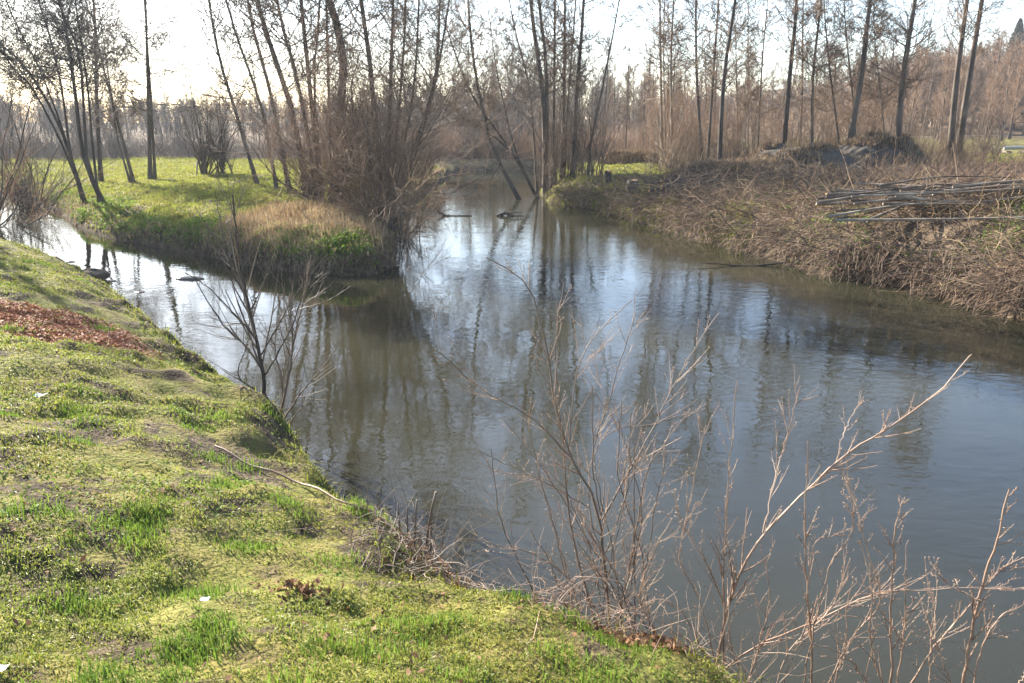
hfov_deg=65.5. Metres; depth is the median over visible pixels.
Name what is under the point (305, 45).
alder tree
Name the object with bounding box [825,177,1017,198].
cut pole
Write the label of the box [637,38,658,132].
bare tree
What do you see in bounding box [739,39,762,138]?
bare tree
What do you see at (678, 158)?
shrub
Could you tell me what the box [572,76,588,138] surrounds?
bare tree
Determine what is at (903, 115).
shrub
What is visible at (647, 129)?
shrub
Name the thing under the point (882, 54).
bare tree
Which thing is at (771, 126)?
shrub
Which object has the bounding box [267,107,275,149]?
bare tree
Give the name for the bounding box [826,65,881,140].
shrub
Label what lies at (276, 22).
alder tree
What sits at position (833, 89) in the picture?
bare tree
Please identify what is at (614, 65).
bare tree
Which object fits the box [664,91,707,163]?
shrub
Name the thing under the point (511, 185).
alder tree
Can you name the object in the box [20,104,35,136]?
bare tree
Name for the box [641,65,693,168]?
shrub
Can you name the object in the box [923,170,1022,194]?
cut pole
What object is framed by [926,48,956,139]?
bare tree
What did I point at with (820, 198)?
cut pole
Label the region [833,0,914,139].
alder tree
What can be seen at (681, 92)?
bare tree
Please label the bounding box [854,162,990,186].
cut pole
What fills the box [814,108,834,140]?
shrub
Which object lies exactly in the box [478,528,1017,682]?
fine brush
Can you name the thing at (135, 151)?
dry reeds
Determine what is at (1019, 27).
conifer tree
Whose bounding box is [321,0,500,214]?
alder tree
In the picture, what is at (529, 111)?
shrub
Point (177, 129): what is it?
shrub
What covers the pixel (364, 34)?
alder tree
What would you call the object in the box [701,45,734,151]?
bare tree
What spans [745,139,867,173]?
earth mound
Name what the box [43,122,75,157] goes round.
shrub
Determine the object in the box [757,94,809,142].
shrub
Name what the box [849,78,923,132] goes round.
shrub
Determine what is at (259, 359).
sapling
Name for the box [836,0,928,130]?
alder tree
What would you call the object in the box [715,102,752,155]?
shrub
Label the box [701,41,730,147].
bare tree
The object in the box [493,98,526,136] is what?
shrub
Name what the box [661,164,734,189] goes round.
cut pole
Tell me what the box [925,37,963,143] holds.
bare tree
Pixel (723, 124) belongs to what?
shrub
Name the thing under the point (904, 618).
shrub
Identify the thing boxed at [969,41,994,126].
bare tree
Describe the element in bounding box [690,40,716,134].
bare tree
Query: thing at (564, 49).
alder tree
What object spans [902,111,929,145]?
shrub
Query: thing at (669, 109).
shrub
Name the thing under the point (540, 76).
alder tree
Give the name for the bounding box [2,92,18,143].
bare tree
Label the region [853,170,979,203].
cut pole
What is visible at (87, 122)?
shrub
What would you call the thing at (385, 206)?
shrub
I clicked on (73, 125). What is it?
bare tree
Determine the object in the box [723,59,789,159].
shrub
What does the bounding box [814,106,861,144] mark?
shrub
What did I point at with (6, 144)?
shrub
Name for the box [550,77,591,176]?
shrub
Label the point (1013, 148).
pale log
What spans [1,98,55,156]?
shrub
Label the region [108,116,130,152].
shrub
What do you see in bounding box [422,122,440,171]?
shrub
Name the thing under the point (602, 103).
bare tree
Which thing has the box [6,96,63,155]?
shrub
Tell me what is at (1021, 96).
bare tree
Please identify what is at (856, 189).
cut pole
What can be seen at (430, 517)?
cut stub
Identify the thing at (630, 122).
bare tree
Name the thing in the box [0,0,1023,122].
sky
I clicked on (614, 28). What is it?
alder tree
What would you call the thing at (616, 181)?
lip grass
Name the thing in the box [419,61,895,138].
wood
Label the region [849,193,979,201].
cut pole
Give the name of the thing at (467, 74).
bare tree
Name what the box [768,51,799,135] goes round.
bare tree
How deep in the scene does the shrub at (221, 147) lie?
31.99 m
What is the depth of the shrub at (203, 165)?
31.96 m
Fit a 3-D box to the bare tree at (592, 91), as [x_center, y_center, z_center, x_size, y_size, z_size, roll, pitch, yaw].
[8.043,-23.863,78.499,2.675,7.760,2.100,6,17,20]
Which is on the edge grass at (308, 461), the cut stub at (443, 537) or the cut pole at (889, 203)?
the cut stub at (443, 537)
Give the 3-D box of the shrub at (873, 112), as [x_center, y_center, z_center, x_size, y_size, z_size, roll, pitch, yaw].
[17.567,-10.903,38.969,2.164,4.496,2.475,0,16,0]
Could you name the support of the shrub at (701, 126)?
on the ground at (190, 387)
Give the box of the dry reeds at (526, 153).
[382,120,658,161]
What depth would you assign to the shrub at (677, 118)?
35.84 m
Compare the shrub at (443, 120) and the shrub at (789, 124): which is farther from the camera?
the shrub at (443, 120)
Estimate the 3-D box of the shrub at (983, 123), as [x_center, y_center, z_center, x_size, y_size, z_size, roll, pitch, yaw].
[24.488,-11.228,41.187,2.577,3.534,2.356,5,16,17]
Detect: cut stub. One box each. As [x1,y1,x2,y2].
[397,503,400,541]
[406,508,408,547]
[414,500,417,554]
[424,491,436,556]
[430,513,432,551]
[441,520,446,558]
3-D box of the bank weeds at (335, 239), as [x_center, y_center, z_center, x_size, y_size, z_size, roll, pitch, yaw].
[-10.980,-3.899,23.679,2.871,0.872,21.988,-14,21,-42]
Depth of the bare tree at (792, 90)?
62.43 m
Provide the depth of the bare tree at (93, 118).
52.68 m
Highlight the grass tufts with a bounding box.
[0,258,690,682]
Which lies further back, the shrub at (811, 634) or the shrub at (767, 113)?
the shrub at (767, 113)
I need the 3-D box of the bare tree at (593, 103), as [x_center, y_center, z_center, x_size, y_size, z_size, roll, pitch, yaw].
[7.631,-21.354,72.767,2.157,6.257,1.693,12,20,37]
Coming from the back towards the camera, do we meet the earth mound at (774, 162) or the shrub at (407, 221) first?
the earth mound at (774, 162)
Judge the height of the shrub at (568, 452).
2.290 m
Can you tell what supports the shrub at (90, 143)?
on the ground at (190, 387)
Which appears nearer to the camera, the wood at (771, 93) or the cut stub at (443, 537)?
the cut stub at (443, 537)
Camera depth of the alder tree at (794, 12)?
33.80 m
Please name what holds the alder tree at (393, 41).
on the ground at (190, 387)
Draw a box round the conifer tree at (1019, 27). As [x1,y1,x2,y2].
[1005,18,1023,65]
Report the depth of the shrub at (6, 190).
23.84 m
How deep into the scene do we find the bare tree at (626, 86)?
59.78 m
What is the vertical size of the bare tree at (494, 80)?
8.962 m
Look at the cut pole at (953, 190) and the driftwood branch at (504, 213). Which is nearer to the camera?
the cut pole at (953, 190)
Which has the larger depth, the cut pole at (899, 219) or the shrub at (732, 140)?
the shrub at (732, 140)
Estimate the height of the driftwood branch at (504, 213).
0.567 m
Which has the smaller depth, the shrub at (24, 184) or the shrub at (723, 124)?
the shrub at (24, 184)
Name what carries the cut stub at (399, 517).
on the ground at (190, 387)
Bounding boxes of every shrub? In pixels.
[0,31,141,233]
[0,83,101,210]
[0,111,37,161]
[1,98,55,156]
[5,107,41,161]
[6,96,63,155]
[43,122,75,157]
[47,103,94,159]
[54,91,145,151]
[68,116,105,158]
[71,93,109,141]
[81,92,142,157]
[100,107,126,148]
[104,112,132,154]
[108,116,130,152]
[132,103,178,156]
[134,0,532,251]
[139,83,203,154]
[153,103,191,149]
[163,54,243,174]
[163,88,217,157]
[164,0,495,220]
[178,65,356,205]
[183,64,256,174]
[241,0,545,275]
[249,104,301,153]
[257,43,544,246]
[377,104,456,180]
[384,94,444,134]
[387,113,437,175]
[391,93,442,145]
[395,131,473,174]
[401,105,448,163]
[402,82,453,153]
[406,117,431,180]
[413,121,445,176]
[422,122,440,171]
[424,91,462,145]
[424,256,718,628]
[431,77,492,158]
[432,103,482,141]
[449,108,500,157]
[456,96,516,136]
[465,104,516,158]
[466,87,533,158]
[483,79,522,152]
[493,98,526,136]
[499,378,692,635]
[501,39,584,189]
[508,77,538,142]
[511,83,574,138]
[512,90,551,148]
[514,82,588,159]
[515,80,540,149]
[516,94,592,196]
[519,97,584,176]
[524,74,568,185]
[526,49,586,181]
[532,93,592,181]
[534,55,648,176]
[542,58,606,174]
[546,75,595,178]
[549,78,593,173]
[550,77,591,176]
[559,61,623,177]
[567,61,608,173]
[608,355,1023,672]
[615,519,947,682]
[631,89,668,161]
[633,92,671,169]
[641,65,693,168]
[643,84,708,160]
[645,50,694,159]
[650,91,692,164]
[657,70,703,162]
[659,74,710,159]
[660,106,708,164]
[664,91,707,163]
[666,109,715,163]
[683,101,718,160]
[686,102,719,161]
[693,90,741,159]
[695,97,756,154]
[704,75,754,157]
[706,110,739,158]
[708,81,769,159]
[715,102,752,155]
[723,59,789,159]
[724,92,751,158]
[735,67,794,143]
[744,106,792,146]
[753,111,783,141]
[754,105,790,146]
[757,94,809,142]
[766,87,805,147]
[775,496,1023,682]
[788,73,833,143]
[789,103,826,145]
[792,68,838,146]
[795,441,892,682]
[814,64,872,143]
[814,81,865,145]
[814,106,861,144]
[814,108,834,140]
[818,52,877,139]
[819,102,849,144]
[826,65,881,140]
[842,80,898,132]
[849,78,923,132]
[857,89,920,134]
[860,79,890,131]
[864,102,895,134]
[876,90,927,136]
[888,90,922,139]
[902,91,944,147]
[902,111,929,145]
[911,487,1023,682]
[914,122,946,152]
[933,95,969,153]
[943,101,979,161]
[959,84,1018,163]
[965,96,1009,164]
[966,90,1017,155]
[976,114,1002,154]
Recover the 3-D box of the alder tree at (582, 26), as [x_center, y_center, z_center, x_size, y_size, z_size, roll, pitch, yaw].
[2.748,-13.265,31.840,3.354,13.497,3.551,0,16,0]
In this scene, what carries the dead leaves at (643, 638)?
on the ground at (190, 387)
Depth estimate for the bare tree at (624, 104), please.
63.04 m
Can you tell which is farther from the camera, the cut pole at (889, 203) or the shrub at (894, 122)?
the shrub at (894, 122)
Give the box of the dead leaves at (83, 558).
[1,252,707,682]
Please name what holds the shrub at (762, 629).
on the ground at (190, 387)
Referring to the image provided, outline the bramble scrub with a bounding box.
[855,148,1023,198]
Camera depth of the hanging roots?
16.98 m
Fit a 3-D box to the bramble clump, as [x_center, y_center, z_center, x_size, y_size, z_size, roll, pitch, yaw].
[-0.400,1.348,4.962,1.802,1.412,1.920,10,18,32]
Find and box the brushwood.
[519,125,1023,330]
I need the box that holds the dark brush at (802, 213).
[544,138,1023,311]
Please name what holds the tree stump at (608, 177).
on the ground at (190, 387)
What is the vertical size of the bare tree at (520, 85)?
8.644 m
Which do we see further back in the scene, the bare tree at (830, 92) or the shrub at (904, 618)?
the bare tree at (830, 92)
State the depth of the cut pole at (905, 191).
17.62 m
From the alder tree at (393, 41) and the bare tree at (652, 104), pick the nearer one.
the alder tree at (393, 41)
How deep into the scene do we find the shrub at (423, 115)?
53.52 m
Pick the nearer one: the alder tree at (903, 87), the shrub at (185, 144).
the alder tree at (903, 87)
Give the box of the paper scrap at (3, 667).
[0,664,8,670]
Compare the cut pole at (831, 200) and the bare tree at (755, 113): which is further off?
the bare tree at (755, 113)
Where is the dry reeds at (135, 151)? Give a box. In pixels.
[0,131,397,160]
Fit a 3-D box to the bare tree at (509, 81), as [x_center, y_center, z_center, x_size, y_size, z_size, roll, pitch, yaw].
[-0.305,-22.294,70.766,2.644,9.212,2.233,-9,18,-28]
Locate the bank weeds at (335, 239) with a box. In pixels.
[46,182,385,269]
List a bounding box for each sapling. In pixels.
[176,156,351,395]
[255,248,338,423]
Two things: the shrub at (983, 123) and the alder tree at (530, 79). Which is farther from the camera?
the shrub at (983, 123)
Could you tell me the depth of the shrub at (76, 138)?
44.49 m
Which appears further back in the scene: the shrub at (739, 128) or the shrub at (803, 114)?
the shrub at (739, 128)
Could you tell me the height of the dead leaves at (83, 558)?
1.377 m
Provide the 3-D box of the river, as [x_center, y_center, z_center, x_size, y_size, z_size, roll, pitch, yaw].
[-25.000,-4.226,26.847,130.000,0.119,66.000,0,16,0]
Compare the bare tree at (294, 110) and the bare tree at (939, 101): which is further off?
the bare tree at (939, 101)
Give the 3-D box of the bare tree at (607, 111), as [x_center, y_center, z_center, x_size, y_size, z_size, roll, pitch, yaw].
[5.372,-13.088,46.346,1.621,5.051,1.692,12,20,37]
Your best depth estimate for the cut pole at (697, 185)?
25.43 m
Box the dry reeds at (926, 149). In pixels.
[594,124,998,173]
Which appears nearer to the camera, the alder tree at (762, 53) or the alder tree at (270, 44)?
the alder tree at (270, 44)
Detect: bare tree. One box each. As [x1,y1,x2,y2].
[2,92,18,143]
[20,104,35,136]
[27,103,39,135]
[34,106,49,144]
[36,88,55,141]
[61,84,74,139]
[68,105,78,141]
[85,94,108,149]
[118,84,131,139]
[179,81,195,142]
[218,91,233,137]
[235,88,257,139]
[249,96,263,144]
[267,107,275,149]
[280,101,289,136]
[285,91,298,135]
[421,44,443,123]
[421,62,440,126]
[456,48,477,125]
[461,38,475,127]
[481,37,506,121]
[485,59,501,114]
[486,50,499,126]
[496,35,520,123]
[500,50,517,128]
[502,38,526,130]
[511,50,526,115]
[521,37,541,119]
[532,65,552,127]
[533,53,562,116]
[540,45,560,113]
[567,45,589,109]
[568,39,592,131]
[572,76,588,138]
[585,63,599,121]
[588,34,619,130]
[589,74,600,129]
[592,45,620,131]
[594,75,616,147]
[595,75,610,130]
[600,54,624,138]
[610,39,640,132]
[613,58,640,147]
[614,62,642,144]
[621,65,638,136]
[630,71,649,132]
[633,49,665,135]
[633,71,652,145]
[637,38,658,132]
[638,69,662,147]
[639,72,666,133]
[642,49,683,138]
[654,35,685,131]
[659,58,686,123]
[669,62,690,129]
[679,56,693,136]
[679,70,694,141]
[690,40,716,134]
[693,72,705,134]
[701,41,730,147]
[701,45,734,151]
[729,43,759,144]
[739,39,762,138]
[743,81,772,148]
[745,79,765,144]
[763,61,781,133]
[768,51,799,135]
[776,40,807,139]
[802,65,827,135]
[803,64,826,136]
[815,49,838,139]
[818,38,845,140]
[820,38,846,139]
[832,57,869,131]
[844,70,869,134]
[860,60,885,131]
[868,35,891,100]
[872,36,890,128]
[876,36,904,123]
[886,70,898,132]
[896,43,931,126]
[903,55,924,124]
[908,29,938,135]
[909,41,926,117]
[919,73,933,130]
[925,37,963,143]
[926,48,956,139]
[928,64,949,137]
[946,41,972,136]
[950,44,987,135]
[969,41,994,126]
[974,62,1000,139]
[977,69,995,136]
[979,22,1014,136]
[985,33,1011,127]
[990,38,1020,139]
[992,52,1011,131]
[994,69,1014,121]
[999,41,1023,138]
[1005,41,1023,138]
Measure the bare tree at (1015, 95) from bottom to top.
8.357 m
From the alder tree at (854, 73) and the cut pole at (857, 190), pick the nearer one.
the cut pole at (857, 190)
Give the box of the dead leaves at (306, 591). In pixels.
[251,575,349,610]
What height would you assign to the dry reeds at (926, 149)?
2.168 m
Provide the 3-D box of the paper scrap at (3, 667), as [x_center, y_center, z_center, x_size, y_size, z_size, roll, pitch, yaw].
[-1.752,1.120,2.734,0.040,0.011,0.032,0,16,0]
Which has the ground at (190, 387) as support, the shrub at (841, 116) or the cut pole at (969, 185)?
the shrub at (841, 116)
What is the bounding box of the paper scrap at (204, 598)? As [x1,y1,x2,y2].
[200,596,209,600]
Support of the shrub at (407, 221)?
on the ground at (190, 387)
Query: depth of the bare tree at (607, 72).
60.23 m
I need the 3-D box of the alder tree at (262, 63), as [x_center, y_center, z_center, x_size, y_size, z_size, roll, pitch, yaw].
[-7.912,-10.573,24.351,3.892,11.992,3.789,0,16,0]
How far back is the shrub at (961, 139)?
36.51 m
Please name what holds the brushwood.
on the ground at (190, 387)
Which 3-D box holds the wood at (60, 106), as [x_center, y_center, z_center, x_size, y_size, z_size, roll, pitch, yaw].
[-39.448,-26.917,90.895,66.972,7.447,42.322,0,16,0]
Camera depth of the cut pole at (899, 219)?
14.92 m
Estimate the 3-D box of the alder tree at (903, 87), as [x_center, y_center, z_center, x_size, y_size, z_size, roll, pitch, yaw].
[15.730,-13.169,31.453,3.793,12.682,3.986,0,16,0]
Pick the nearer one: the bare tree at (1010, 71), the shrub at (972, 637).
the shrub at (972, 637)
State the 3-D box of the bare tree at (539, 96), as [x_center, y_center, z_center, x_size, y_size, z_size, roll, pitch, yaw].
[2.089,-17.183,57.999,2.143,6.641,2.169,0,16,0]
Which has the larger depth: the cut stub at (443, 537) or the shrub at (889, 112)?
the shrub at (889, 112)
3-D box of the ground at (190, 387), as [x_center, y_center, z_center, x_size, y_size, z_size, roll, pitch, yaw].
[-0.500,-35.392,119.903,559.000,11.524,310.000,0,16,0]
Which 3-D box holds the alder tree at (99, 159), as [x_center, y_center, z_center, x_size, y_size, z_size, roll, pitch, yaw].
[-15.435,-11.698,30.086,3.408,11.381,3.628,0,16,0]
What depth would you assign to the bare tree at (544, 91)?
59.65 m
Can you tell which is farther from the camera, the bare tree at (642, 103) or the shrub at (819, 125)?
the bare tree at (642, 103)
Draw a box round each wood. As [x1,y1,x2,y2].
[0,80,450,139]
[13,95,444,131]
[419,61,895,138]
[443,58,878,124]
[844,26,1023,134]
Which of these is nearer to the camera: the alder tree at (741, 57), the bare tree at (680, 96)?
the alder tree at (741, 57)
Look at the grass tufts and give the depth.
3.58 m
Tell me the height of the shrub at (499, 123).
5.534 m
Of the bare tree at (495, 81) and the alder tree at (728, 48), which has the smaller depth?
the alder tree at (728, 48)
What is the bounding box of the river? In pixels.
[0,171,1023,682]
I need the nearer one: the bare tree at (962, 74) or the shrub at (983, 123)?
the shrub at (983, 123)
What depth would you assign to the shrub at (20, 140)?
43.22 m
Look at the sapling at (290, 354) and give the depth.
7.66 m
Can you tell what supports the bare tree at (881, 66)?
on the ground at (190, 387)
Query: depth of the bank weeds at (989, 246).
17.02 m
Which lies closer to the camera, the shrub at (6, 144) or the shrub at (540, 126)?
the shrub at (6, 144)
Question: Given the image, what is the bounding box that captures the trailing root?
[214,445,412,575]
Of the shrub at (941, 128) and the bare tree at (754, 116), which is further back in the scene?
the bare tree at (754, 116)
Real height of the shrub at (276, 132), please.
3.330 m
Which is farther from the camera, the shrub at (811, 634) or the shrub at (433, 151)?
the shrub at (433, 151)
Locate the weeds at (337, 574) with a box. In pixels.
[0,263,514,682]
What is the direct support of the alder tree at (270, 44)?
on the ground at (190, 387)
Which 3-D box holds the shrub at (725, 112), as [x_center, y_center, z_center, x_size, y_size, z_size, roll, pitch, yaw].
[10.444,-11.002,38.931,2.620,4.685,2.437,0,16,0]
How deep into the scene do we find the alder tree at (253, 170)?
26.39 m
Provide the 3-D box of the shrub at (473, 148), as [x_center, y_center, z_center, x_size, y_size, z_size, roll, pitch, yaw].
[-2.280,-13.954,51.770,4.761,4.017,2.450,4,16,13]
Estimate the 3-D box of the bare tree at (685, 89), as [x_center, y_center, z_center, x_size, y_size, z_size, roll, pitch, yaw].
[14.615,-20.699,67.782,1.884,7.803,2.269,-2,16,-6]
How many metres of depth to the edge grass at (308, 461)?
5.12 m
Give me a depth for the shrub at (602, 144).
32.20 m
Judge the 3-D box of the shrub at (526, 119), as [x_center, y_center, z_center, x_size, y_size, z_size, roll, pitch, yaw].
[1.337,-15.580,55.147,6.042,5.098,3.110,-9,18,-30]
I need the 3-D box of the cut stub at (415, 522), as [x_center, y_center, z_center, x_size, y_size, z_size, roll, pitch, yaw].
[-0.613,1.182,5.066,0.040,0.382,0.014,0,16,0]
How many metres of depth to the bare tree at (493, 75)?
70.50 m
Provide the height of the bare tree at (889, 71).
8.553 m
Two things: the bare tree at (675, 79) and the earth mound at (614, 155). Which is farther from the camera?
the bare tree at (675, 79)
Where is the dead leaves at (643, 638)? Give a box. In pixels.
[563,601,728,677]
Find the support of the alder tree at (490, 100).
on the ground at (190, 387)
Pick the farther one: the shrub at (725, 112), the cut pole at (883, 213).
the shrub at (725, 112)
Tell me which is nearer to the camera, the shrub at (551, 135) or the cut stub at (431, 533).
the cut stub at (431, 533)
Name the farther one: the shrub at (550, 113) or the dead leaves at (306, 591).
the shrub at (550, 113)
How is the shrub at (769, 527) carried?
on the ground at (190, 387)
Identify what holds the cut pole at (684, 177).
on the brushwood
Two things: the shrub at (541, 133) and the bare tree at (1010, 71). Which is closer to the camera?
the shrub at (541, 133)
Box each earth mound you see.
[597,147,658,164]
[668,154,794,179]
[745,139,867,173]
[833,129,933,171]
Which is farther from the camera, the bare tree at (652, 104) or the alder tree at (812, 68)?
the bare tree at (652, 104)
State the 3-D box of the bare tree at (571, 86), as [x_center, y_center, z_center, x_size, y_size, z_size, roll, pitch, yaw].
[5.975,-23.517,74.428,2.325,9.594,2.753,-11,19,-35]
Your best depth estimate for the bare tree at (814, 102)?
49.20 m
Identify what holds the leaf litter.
on the ground at (190, 387)
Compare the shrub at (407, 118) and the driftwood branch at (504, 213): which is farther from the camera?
the shrub at (407, 118)
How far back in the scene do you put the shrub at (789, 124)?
37.51 m
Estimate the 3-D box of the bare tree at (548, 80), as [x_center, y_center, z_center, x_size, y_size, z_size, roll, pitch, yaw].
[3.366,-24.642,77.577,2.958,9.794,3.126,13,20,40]
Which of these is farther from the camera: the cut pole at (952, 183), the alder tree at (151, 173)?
the alder tree at (151, 173)
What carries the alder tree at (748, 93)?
on the ground at (190, 387)
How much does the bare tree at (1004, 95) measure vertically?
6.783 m
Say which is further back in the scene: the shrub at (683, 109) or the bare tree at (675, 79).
the bare tree at (675, 79)
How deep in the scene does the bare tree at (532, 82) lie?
73.88 m
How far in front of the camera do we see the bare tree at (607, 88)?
61.99 m
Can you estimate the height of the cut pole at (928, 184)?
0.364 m
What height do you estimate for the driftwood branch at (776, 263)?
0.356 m
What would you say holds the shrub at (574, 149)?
on the ground at (190, 387)
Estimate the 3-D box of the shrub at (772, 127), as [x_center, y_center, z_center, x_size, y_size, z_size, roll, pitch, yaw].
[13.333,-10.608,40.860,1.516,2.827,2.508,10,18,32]
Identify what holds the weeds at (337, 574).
on the ground at (190, 387)
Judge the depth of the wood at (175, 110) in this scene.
110.51 m
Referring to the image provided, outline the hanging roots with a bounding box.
[107,224,402,276]
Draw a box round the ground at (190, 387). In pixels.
[0,75,1023,682]
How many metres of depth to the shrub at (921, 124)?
38.87 m
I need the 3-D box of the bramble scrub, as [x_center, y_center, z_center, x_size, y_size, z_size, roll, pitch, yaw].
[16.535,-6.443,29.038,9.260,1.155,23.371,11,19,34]
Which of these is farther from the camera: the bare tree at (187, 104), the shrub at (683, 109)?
the bare tree at (187, 104)
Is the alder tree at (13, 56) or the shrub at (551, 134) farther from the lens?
the shrub at (551, 134)
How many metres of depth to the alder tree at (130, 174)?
29.36 m
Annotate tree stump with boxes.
[603,170,610,186]
[624,179,638,189]
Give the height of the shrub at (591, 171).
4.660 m
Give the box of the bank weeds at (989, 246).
[551,174,1023,312]
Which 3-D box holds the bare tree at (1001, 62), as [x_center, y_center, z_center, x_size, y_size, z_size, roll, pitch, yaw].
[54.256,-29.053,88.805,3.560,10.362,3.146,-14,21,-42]
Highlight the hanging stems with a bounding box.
[545,170,1023,323]
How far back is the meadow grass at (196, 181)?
27.90 m
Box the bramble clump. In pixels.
[268,449,566,611]
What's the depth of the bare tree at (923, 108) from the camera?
86.78 m
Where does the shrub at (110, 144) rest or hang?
on the ground at (190, 387)
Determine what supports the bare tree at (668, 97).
on the ground at (190, 387)
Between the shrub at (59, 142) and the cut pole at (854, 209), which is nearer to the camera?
the cut pole at (854, 209)
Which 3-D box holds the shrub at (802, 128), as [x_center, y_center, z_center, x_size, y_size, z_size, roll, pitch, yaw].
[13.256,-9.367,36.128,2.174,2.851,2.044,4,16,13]
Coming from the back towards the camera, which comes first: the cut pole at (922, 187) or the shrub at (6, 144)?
the shrub at (6, 144)
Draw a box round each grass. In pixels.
[0,156,445,274]
[0,167,445,273]
[2,237,772,682]
[540,152,1023,200]
[552,173,757,247]
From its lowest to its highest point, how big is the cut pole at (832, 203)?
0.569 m
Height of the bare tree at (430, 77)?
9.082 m
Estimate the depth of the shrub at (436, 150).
39.62 m
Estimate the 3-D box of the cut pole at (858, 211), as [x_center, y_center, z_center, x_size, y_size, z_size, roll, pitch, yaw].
[7.870,-2.681,15.693,3.009,0.621,0.390,4,16,16]
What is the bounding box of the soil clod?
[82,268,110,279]
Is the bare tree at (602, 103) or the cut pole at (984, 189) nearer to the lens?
the cut pole at (984, 189)
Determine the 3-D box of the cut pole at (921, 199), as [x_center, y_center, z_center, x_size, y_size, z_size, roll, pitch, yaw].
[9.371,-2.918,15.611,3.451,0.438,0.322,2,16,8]
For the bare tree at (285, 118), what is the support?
on the ground at (190, 387)
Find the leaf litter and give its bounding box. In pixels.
[0,298,171,361]
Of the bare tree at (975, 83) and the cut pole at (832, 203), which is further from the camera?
the bare tree at (975, 83)
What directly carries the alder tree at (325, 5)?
on the ground at (190, 387)
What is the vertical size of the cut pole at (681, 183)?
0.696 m
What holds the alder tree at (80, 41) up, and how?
on the ground at (190, 387)
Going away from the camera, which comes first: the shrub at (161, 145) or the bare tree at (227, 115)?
the shrub at (161, 145)
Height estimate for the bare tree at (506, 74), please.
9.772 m
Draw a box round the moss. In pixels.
[0,238,737,682]
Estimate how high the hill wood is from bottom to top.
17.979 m
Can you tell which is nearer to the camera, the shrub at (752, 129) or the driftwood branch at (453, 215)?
the driftwood branch at (453, 215)
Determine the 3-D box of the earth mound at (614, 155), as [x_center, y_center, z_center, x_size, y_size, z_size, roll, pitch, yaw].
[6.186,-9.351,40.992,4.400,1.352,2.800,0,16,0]
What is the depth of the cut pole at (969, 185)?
15.87 m
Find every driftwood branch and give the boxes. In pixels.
[437,210,470,216]
[496,204,525,215]
[702,257,789,265]
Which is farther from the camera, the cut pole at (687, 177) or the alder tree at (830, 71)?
the alder tree at (830, 71)
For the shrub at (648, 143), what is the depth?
34.21 m
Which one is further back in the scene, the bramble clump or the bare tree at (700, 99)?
the bare tree at (700, 99)
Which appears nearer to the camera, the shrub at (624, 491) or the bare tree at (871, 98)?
the shrub at (624, 491)
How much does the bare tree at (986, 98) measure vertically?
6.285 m
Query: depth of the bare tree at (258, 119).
53.88 m
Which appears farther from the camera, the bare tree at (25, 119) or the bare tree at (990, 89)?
the bare tree at (990, 89)
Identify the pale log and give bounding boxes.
[1001,146,1023,153]
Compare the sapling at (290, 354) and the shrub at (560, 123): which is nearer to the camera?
the sapling at (290, 354)
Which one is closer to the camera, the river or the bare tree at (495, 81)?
the river
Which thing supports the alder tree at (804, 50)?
on the ground at (190, 387)
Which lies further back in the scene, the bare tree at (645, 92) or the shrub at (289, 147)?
the bare tree at (645, 92)
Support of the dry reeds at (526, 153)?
on the ground at (190, 387)
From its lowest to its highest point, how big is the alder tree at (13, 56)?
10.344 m
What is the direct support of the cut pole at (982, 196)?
on the cut pole
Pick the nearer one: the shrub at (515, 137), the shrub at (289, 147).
the shrub at (289, 147)
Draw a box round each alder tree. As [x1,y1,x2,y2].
[0,0,102,205]
[0,0,153,203]
[46,0,164,182]
[49,0,137,181]
[77,0,216,178]
[164,0,280,184]
[180,0,312,188]
[205,0,305,190]
[206,0,324,195]
[224,0,342,200]
[230,0,386,203]
[257,0,375,201]
[261,0,377,200]
[311,0,437,161]
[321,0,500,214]
[328,0,467,170]
[357,0,564,197]
[434,0,520,198]
[481,0,578,195]
[502,0,595,194]
[512,0,586,182]
[520,0,599,179]
[541,0,621,177]
[574,0,646,175]
[619,0,705,164]
[632,0,716,160]
[651,0,728,160]
[674,0,755,159]
[686,0,774,158]
[693,0,807,156]
[698,0,778,157]
[728,0,806,146]
[758,0,837,145]
[760,0,860,143]
[772,0,843,143]
[784,0,881,143]
[801,0,892,136]
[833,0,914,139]
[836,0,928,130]
[849,0,963,136]
[917,0,1020,159]
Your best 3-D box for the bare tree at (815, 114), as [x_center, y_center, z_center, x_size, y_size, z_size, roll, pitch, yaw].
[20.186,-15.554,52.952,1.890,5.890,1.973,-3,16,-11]
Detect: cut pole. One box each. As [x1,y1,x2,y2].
[648,172,714,192]
[651,170,722,184]
[655,164,710,190]
[655,177,739,194]
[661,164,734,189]
[661,170,716,185]
[815,171,947,204]
[816,180,926,199]
[817,196,932,205]
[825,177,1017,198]
[826,180,939,196]
[826,184,916,194]
[828,182,907,191]
[828,193,989,217]
[834,187,943,211]
[835,212,1023,228]
[837,179,984,207]
[837,188,895,218]
[844,201,894,205]
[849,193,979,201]
[851,176,1023,213]
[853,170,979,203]
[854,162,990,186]
[857,186,1022,192]
[863,195,966,214]
[864,201,924,222]
[876,182,1023,191]
[879,159,1017,185]
[882,192,1014,212]
[883,185,1023,196]
[887,185,1015,198]
[888,174,981,186]
[895,192,1023,202]
[899,172,1023,195]
[905,186,1022,192]
[907,192,1023,206]
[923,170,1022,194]
[931,184,1023,203]
[952,179,1022,187]

